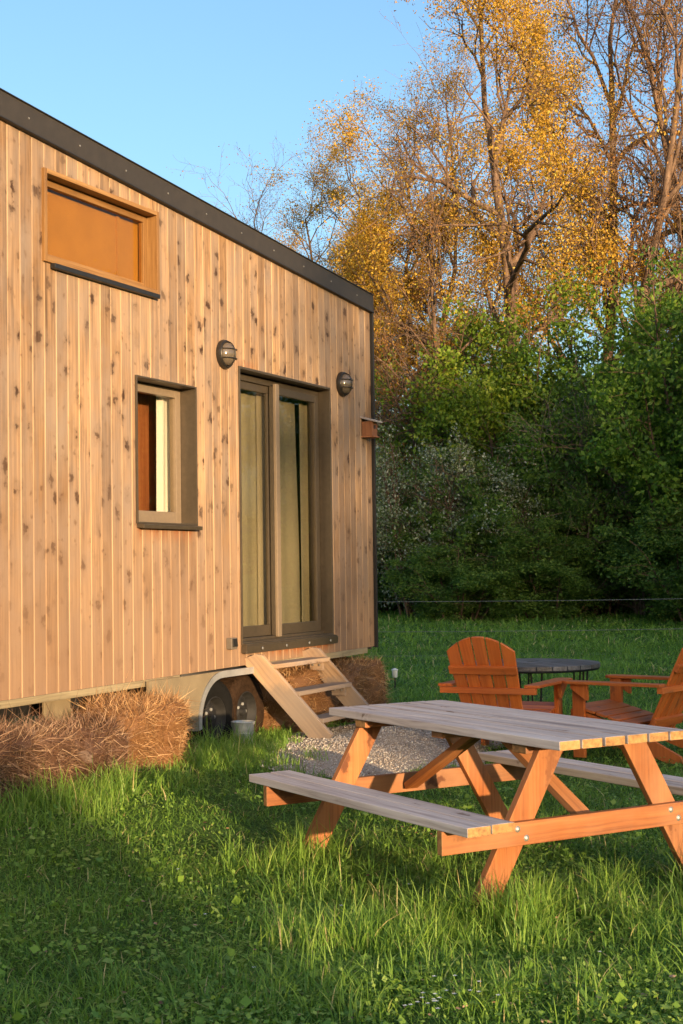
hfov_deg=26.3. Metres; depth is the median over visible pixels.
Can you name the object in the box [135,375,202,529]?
lower window
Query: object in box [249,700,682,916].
picnic table
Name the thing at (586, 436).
twiggy bush
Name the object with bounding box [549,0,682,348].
bare tree
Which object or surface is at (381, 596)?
dark bush
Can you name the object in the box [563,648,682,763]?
garden chair
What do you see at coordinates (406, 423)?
twiggy bush
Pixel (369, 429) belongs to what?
bird box
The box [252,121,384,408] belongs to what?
oak tree
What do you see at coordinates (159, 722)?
straw bale
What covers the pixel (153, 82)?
sky
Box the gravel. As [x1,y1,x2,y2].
[261,725,503,777]
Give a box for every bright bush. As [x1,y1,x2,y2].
[374,346,470,557]
[376,259,623,611]
[563,275,682,609]
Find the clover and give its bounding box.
[0,721,682,1023]
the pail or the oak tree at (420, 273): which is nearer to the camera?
the pail
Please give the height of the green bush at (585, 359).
6.309 m
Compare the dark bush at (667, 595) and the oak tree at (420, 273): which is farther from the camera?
the oak tree at (420, 273)
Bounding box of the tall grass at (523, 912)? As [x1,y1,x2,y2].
[0,717,682,1023]
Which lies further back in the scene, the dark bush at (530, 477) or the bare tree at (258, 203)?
the bare tree at (258, 203)
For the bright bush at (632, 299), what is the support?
on the ground at (238, 828)
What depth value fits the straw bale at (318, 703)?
11.65 m
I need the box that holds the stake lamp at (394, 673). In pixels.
[391,668,397,689]
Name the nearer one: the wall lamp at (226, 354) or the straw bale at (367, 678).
the wall lamp at (226, 354)
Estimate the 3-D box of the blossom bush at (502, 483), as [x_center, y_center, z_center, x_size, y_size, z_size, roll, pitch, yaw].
[2.830,0.329,28.047,3.020,3.517,3.764,-1,-2,1]
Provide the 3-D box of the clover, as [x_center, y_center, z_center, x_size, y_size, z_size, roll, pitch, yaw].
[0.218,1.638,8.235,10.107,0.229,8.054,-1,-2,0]
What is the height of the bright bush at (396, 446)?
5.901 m
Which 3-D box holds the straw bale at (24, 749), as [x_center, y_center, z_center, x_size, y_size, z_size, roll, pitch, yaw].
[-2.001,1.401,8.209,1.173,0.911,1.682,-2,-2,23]
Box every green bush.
[456,308,680,611]
[504,245,682,606]
[616,273,682,413]
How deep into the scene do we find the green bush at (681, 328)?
29.90 m
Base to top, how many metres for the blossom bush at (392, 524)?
4.090 m
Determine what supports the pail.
on the ground at (238, 828)
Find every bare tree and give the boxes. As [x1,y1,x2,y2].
[166,144,453,566]
[227,136,323,240]
[318,168,486,434]
[325,4,576,473]
[430,0,682,366]
[522,0,682,369]
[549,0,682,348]
[658,12,682,226]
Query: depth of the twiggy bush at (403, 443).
32.70 m
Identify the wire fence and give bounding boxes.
[406,599,661,654]
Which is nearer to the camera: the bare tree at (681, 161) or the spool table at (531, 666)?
the spool table at (531, 666)
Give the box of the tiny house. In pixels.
[0,88,377,746]
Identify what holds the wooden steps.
on the gravel
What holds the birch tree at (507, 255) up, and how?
on the ground at (238, 828)
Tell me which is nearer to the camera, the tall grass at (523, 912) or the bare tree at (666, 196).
the tall grass at (523, 912)
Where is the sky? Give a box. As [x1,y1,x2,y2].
[0,0,682,414]
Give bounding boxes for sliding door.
[238,366,337,653]
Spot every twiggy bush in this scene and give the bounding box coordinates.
[375,337,445,568]
[375,348,470,452]
[458,358,666,617]
[548,362,682,617]
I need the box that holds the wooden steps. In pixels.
[245,647,368,738]
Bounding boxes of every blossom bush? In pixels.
[375,411,500,617]
[410,437,562,616]
[539,352,630,613]
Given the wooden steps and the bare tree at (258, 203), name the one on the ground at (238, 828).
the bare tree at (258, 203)
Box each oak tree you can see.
[245,77,425,425]
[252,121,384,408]
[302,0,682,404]
[320,55,488,461]
[354,15,566,411]
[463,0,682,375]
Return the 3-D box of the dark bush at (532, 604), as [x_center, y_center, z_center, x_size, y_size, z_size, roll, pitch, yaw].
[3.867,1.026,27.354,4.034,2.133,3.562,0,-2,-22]
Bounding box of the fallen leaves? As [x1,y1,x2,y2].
[6,720,681,1023]
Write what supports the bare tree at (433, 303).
on the ground at (238, 828)
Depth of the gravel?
10.46 m
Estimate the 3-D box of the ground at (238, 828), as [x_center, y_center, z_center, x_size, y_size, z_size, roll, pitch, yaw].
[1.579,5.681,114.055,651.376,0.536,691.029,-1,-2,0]
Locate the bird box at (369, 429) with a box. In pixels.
[360,416,381,441]
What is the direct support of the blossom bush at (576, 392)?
on the ground at (238, 828)
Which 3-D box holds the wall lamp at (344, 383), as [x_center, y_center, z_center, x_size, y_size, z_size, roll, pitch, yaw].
[0.048,-1.118,12.740,0.106,0.220,0.220,-2,-3,26]
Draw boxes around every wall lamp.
[216,340,236,368]
[336,372,352,396]
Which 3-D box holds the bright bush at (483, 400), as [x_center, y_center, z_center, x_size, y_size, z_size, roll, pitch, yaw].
[3.603,-1.417,30.658,6.237,7.274,5.983,0,-2,-13]
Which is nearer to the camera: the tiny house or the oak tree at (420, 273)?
the tiny house
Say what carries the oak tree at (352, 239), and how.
on the ground at (238, 828)
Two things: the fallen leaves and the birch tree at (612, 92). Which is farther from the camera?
the birch tree at (612, 92)
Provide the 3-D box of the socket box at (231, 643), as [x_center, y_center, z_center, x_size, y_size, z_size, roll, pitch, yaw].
[-0.811,0.978,10.859,0.060,0.085,0.085,-2,-3,26]
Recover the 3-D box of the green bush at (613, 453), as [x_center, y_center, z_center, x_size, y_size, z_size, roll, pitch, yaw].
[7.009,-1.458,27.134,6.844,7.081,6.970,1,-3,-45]
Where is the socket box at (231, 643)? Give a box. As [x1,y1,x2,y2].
[226,638,237,649]
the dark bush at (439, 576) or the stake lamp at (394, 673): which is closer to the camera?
the stake lamp at (394, 673)
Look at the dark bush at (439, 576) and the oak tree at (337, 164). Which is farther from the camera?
the oak tree at (337, 164)
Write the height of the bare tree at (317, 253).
11.241 m
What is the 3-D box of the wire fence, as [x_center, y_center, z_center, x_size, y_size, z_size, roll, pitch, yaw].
[3.923,1.595,19.993,11.089,1.169,0.093,-1,-2,0]
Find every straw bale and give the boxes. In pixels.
[0,683,110,807]
[9,687,151,789]
[69,671,205,774]
[251,664,339,733]
[307,651,395,722]
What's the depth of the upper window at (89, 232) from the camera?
9.66 m
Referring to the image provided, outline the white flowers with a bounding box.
[178,868,601,1008]
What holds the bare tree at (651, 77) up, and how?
on the ground at (238, 828)
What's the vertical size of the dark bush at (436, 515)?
3.710 m
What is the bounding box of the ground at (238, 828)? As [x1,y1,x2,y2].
[0,612,682,1023]
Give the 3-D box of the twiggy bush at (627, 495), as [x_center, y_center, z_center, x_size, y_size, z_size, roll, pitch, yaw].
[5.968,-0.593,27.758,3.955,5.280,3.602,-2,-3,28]
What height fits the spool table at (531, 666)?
0.587 m
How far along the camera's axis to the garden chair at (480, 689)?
10.57 m
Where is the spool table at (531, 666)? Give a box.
[462,658,599,702]
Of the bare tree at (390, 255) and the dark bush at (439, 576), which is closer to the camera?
the dark bush at (439, 576)
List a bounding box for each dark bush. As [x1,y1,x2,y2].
[376,434,594,615]
[376,456,456,612]
[377,527,540,622]
[445,514,636,621]
[465,438,663,614]
[589,475,682,625]
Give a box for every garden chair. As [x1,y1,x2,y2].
[438,636,571,753]
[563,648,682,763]
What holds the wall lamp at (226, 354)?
attached to the tiny house
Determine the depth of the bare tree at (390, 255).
40.99 m
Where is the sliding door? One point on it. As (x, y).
(272, 617)
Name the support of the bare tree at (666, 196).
on the ground at (238, 828)
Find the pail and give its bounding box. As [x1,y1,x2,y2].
[231,720,254,744]
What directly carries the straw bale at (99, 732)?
on the ground at (238, 828)
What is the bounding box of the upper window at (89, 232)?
[41,167,159,298]
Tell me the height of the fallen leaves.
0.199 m

